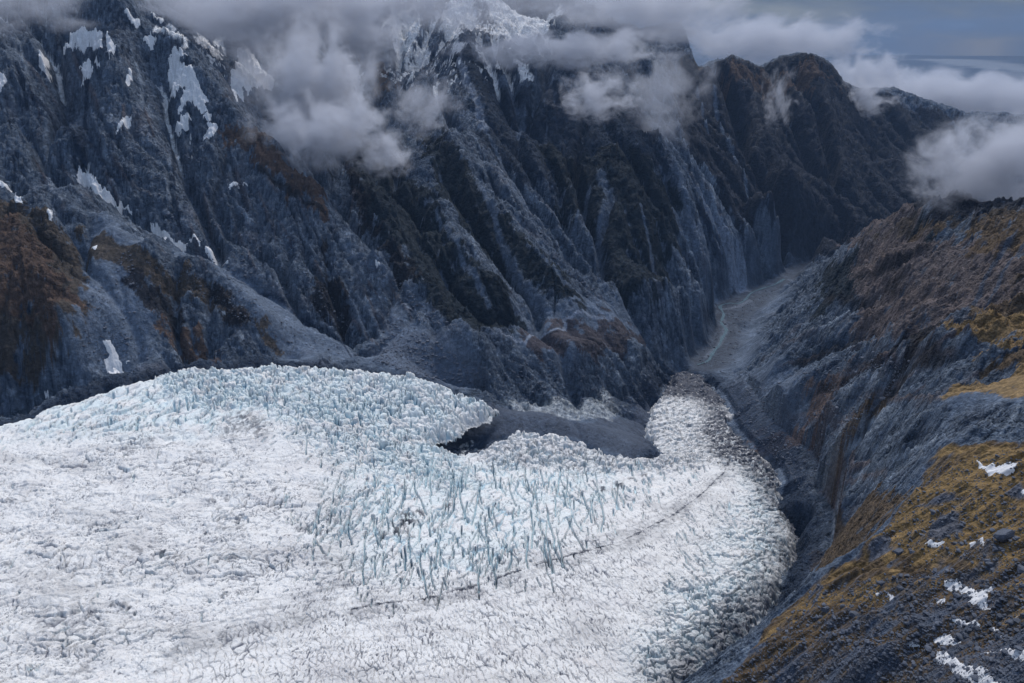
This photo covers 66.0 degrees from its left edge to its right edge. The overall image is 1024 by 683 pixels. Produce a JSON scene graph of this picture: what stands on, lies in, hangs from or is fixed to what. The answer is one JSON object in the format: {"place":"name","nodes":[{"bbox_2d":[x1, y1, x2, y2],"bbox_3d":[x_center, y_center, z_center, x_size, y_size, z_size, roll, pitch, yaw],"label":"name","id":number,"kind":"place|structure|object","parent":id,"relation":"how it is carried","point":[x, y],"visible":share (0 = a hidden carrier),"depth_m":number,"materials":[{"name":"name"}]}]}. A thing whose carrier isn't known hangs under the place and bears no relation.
{"place":"outdoors","nodes":[
{"label":"outdoors","id":0,"kind":"place"},
{"bbox_2d":[0,0,1023,682],"bbox_3d":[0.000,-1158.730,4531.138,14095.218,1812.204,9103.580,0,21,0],"label":"terrain","id":1,"kind":"structure","parent":0,"point":[664,184],"depth_m":1796.62,"materials":[{"name":"grey stone"}]},
{"bbox_2d":[0,72,6,91],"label":"snow patch","id":2,"kind":"object","parent":1,"relation":"on","point":[3,79],"visible":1,"depth_m":1866.08,"materials":[{"name":"white snow"}]},
{"bbox_2d":[0,180,15,194],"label":"snow patch","id":3,"kind":"object","parent":1,"relation":"on","point":[2,184],"visible":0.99,"depth_m":1645.67,"materials":[{"name":"white snow"}]},
{"bbox_2d":[14,195,22,203],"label":"snow patch","id":4,"kind":"object","parent":1,"relation":"on","point":[17,199],"visible":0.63,"depth_m":1529.98,"materials":[{"name":"white snow"}]},
{"bbox_2d":[39,50,51,82],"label":"snow patch","id":5,"kind":"object","parent":1,"relation":"on","point":[44,62],"visible":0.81,"depth_m":2007.21,"materials":[{"name":"white snow"}]},
{"bbox_2d":[47,209,52,220],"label":"snow patch","id":6,"kind":"object","parent":1,"relation":"on","point":[49,212],"visible":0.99,"depth_m":1488.79,"materials":[{"name":"white snow"}]},
{"bbox_2d":[63,26,102,54],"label":"snow patch","id":7,"kind":"object","parent":1,"relation":"on","point":[82,38],"visible":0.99,"depth_m":1998.12,"materials":[{"name":"white snow"}]},
{"bbox_2d":[79,58,92,79],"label":"snow patch","id":8,"kind":"object","parent":1,"relation":"on","point":[87,70],"visible":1,"depth_m":1928.32,"materials":[{"name":"white snow"}]},
{"bbox_2d":[77,166,131,214],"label":"snow patch","id":9,"kind":"object","parent":1,"relation":"on","point":[84,179],"visible":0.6,"depth_m":1726.79,"materials":[{"name":"white snow"}]},
{"bbox_2d":[106,31,115,59],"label":"snow patch","id":10,"kind":"object","parent":1,"relation":"on","point":[110,45],"visible":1,"depth_m":1901.97,"materials":[{"name":"white snow"}]},
{"bbox_2d":[103,340,123,373],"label":"snow patch","id":11,"kind":"object","parent":1,"relation":"on","point":[113,363],"visible":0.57,"depth_m":1358.44,"materials":[{"name":"white snow"}]},
{"bbox_2d":[116,115,131,133],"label":"snow patch","id":12,"kind":"object","parent":1,"relation":"on","point":[126,120],"visible":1,"depth_m":1818.80,"materials":[{"name":"white snow"}]},
{"bbox_2d":[125,68,132,85],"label":"snow patch","id":13,"kind":"object","parent":1,"relation":"on","point":[128,77],"visible":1,"depth_m":1876.05,"materials":[{"name":"white snow"}]},
{"bbox_2d":[124,8,139,28],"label":"snow patch","id":14,"kind":"object","parent":1,"relation":"on","point":[136,21],"visible":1,"depth_m":1978.55,"materials":[{"name":"white snow"}]},
{"bbox_2d":[143,31,156,49],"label":"snow patch","id":15,"kind":"object","parent":1,"relation":"on","point":[149,40],"visible":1,"depth_m":1990.53,"materials":[{"name":"white snow"}]},
{"bbox_2d":[150,223,187,252],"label":"snow patch","id":16,"kind":"object","parent":1,"relation":"on","point":[164,234],"visible":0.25,"depth_m":1681.87,"materials":[{"name":"white snow"}]},
{"bbox_2d":[175,112,191,135],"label":"snow patch","id":17,"kind":"object","parent":1,"relation":"on","point":[183,123],"visible":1,"depth_m":1913.22,"materials":[{"name":"white snow"}]},
{"bbox_2d":[168,46,208,113],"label":"snow patch","id":18,"kind":"object","parent":1,"relation":"on","point":[182,75],"visible":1,"depth_m":1946.54,"materials":[{"name":"white snow"}]},
{"bbox_2d":[189,234,200,245],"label":"snow patch","id":19,"kind":"object","parent":1,"relation":"on","point":[194,235],"visible":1,"depth_m":1671.28,"materials":[{"name":"white snow"}]},
{"bbox_2d":[203,112,211,120],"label":"snow patch","id":20,"kind":"object","parent":1,"relation":"on","point":[208,116],"visible":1,"depth_m":1915.08,"materials":[{"name":"white snow"}]},
{"bbox_2d":[203,123,217,139],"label":"snow patch","id":21,"kind":"object","parent":1,"relation":"on","point":[211,130],"visible":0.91,"depth_m":1892.22,"materials":[{"name":"white snow"}]},
{"bbox_2d":[205,246,227,265],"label":"snow patch","id":22,"kind":"object","parent":1,"relation":"on","point":[209,251],"visible":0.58,"depth_m":1668.93,"materials":[{"name":"white snow"}]},
{"bbox_2d":[229,181,239,188],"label":"snow patch","id":23,"kind":"object","parent":1,"relation":"on","point":[232,184],"visible":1,"depth_m":1798.46,"materials":[{"name":"white snow"}]},
{"bbox_2d":[230,47,274,101],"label":"snow patch","id":24,"kind":"object","parent":1,"relation":"on","point":[247,72],"visible":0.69,"depth_m":2495.23,"materials":[{"name":"white snow"}]},
{"bbox_2d":[0,362,798,682],"bbox_3d":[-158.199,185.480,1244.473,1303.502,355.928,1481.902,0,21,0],"label":"glacier","id":25,"kind":"object","parent":1,"relation":"on","point":[276,524],"visible":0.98,"depth_m":887.22,"materials":[{"name":"white ice"}]},
{"bbox_2d":[82,130,1023,682],"bbox_3d":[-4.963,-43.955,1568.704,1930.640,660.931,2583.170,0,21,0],"label":"rubble","id":26,"kind":"object","parent":1,"relation":"on","point":[934,628],"visible":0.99,"depth_m":404.37,"materials":[{"name":"stone"}]},
{"bbox_2d":[849,611,858,617],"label":"boulder","id":27,"kind":"object","parent":1,"relation":"on","point":[853,613],"visible":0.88,"depth_m":393.85,"materials":[{"name":"stone"}]},
{"bbox_2d":[853,641,858,646],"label":"boulder","id":28,"kind":"object","parent":1,"relation":"on","point":[855,643],"visible":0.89,"depth_m":366.22,"materials":[{"name":"stone"}]},
{"bbox_2d":[894,548,903,554],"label":"boulder","id":29,"kind":"object","parent":1,"relation":"on","point":[898,551],"visible":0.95,"depth_m":420.24,"materials":[{"name":"stone"}]},
{"bbox_2d":[897,585,903,590],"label":"boulder","id":30,"kind":"object","parent":1,"relation":"on","point":[900,587],"visible":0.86,"depth_m":382.01,"materials":[{"name":"stone"}]},
{"bbox_2d":[909,642,919,647],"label":"snow patch","id":31,"kind":"object","parent":1,"relation":"on","point":[914,645],"visible":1,"depth_m":318.87,"materials":[{"name":"grey snow"}]},
{"bbox_2d":[924,645,932,652],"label":"boulder","id":32,"kind":"object","parent":1,"relation":"on","point":[928,648],"visible":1,"depth_m":311.16,"materials":[{"name":"stone"}]},
{"bbox_2d":[925,539,943,547],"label":"snow patch","id":33,"kind":"object","parent":1,"relation":"on","point":[931,542],"visible":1,"depth_m":394.28,"materials":[{"name":"white snow"}]},
{"bbox_2d":[933,634,960,645],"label":"snow patch","id":34,"kind":"object","parent":1,"relation":"on","point":[946,639],"visible":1,"depth_m":308.41,"materials":[{"name":"white snow"}]},
{"bbox_2d":[954,673,959,680],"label":"boulder","id":35,"kind":"object","parent":1,"relation":"on","point":[957,676],"visible":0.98,"depth_m":276.63,"materials":[{"name":"stone"}]},
{"bbox_2d":[953,592,961,598],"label":"boulder","id":36,"kind":"object","parent":1,"relation":"on","point":[956,595],"visible":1,"depth_m":326.30,"materials":[{"name":"stone"}]},
{"bbox_2d":[955,633,963,640],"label":"boulder","id":37,"kind":"object","parent":1,"relation":"on","point":[959,636],"visible":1,"depth_m":301.30,"materials":[{"name":"stone"}]},
{"bbox_2d":[951,618,979,626],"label":"snow patch","id":38,"kind":"object","parent":1,"relation":"on","point":[964,621],"visible":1,"depth_m":307.71,"materials":[{"name":"white snow"}]},
{"bbox_2d":[936,650,997,682],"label":"snow patch","id":39,"kind":"object","parent":1,"relation":"on","point":[950,660],"visible":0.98,"depth_m":278.19,"materials":[{"name":"white snow"}]},
{"bbox_2d":[944,578,993,609],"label":"snow patch","id":40,"kind":"object","parent":1,"relation":"on","point":[980,598],"visible":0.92,"depth_m":318.29,"materials":[{"name":"white snow"}]},
{"bbox_2d":[971,674,978,681],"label":"boulder","id":41,"kind":"object","parent":1,"relation":"on","point":[975,677],"visible":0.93,"depth_m":266.02,"materials":[{"name":"stone"}]},
{"bbox_2d":[969,537,983,547],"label":"snow patch","id":42,"kind":"object","parent":1,"relation":"on","point":[974,542],"visible":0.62,"depth_m":364.19,"materials":[{"name":"white snow"}]},
{"bbox_2d":[985,562,993,567],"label":"boulder","id":43,"kind":"object","parent":1,"relation":"on","point":[990,564],"visible":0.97,"depth_m":331.99,"materials":[{"name":"stone"}]},
{"bbox_2d":[992,546,998,551],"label":"boulder","id":44,"kind":"object","parent":1,"relation":"on","point":[995,549],"visible":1,"depth_m":333.81,"materials":[{"name":"stone"}]},
{"bbox_2d":[977,460,1016,475],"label":"snow patch","id":45,"kind":"object","parent":1,"relation":"on","point":[1004,469],"visible":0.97,"depth_m":432.93,"materials":[{"name":"white snow"}]},
{"bbox_2d":[996,613,1001,620],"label":"boulder","id":46,"kind":"object","parent":1,"relation":"on","point":[998,615],"visible":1,"depth_m":292.55,"materials":[{"name":"stone"}]},
{"bbox_2d":[996,512,1002,517],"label":"boulder","id":47,"kind":"object","parent":1,"relation":"on","point":[999,514],"visible":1,"depth_m":374.62,"materials":[{"name":"stone"}]},
{"bbox_2d":[993,528,1014,542],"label":"boulder","id":48,"kind":"object","parent":1,"relation":"on","point":[1003,535],"visible":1,"depth_m":334.17,"materials":[{"name":"stone"}]},
{"bbox_2d":[987,648,1023,661],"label":"snow patch","id":49,"kind":"object","parent":1,"relation":"on","point":[1015,654],"visible":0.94,"depth_m":257.22,"materials":[{"name":"white snow"}]},
{"bbox_2d":[1017,564,1023,574],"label":"boulder","id":50,"kind":"object","parent":1,"relation":"on","point":[1020,569],"visible":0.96,"depth_m":312.94,"materials":[{"name":"stone"}]},
{"bbox_2d":[697,279,784,364],"bbox_3d":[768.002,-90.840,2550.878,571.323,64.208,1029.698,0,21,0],"label":"river","id":51,"kind":"structure","parent":0,"point":[711,354],"depth_m":2466.61,"materials":[{"name":"liquid"}]},
{"bbox_2d":[584,0,1023,55],"label":"sky","id":52,"kind":"structure","parent":0,"point":[737,27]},
{"bbox_2d":[693,54,1023,114],"bbox_3d":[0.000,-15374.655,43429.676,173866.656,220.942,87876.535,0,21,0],"label":"sea","id":53,"kind":"structure","parent":0,"point":[968,84],"depth_m":27307.31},
{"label":"boulder","id":54,"kind":"object","parent":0,"visible":0},
{"bbox_2d":[1014,645,1023,650],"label":"boulder","id":55,"kind":"object","parent":54,"relation":"on","point":[1019,648],"visible":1,"depth_m":256.50,"materials":[{"name":"stone"}]}
]}

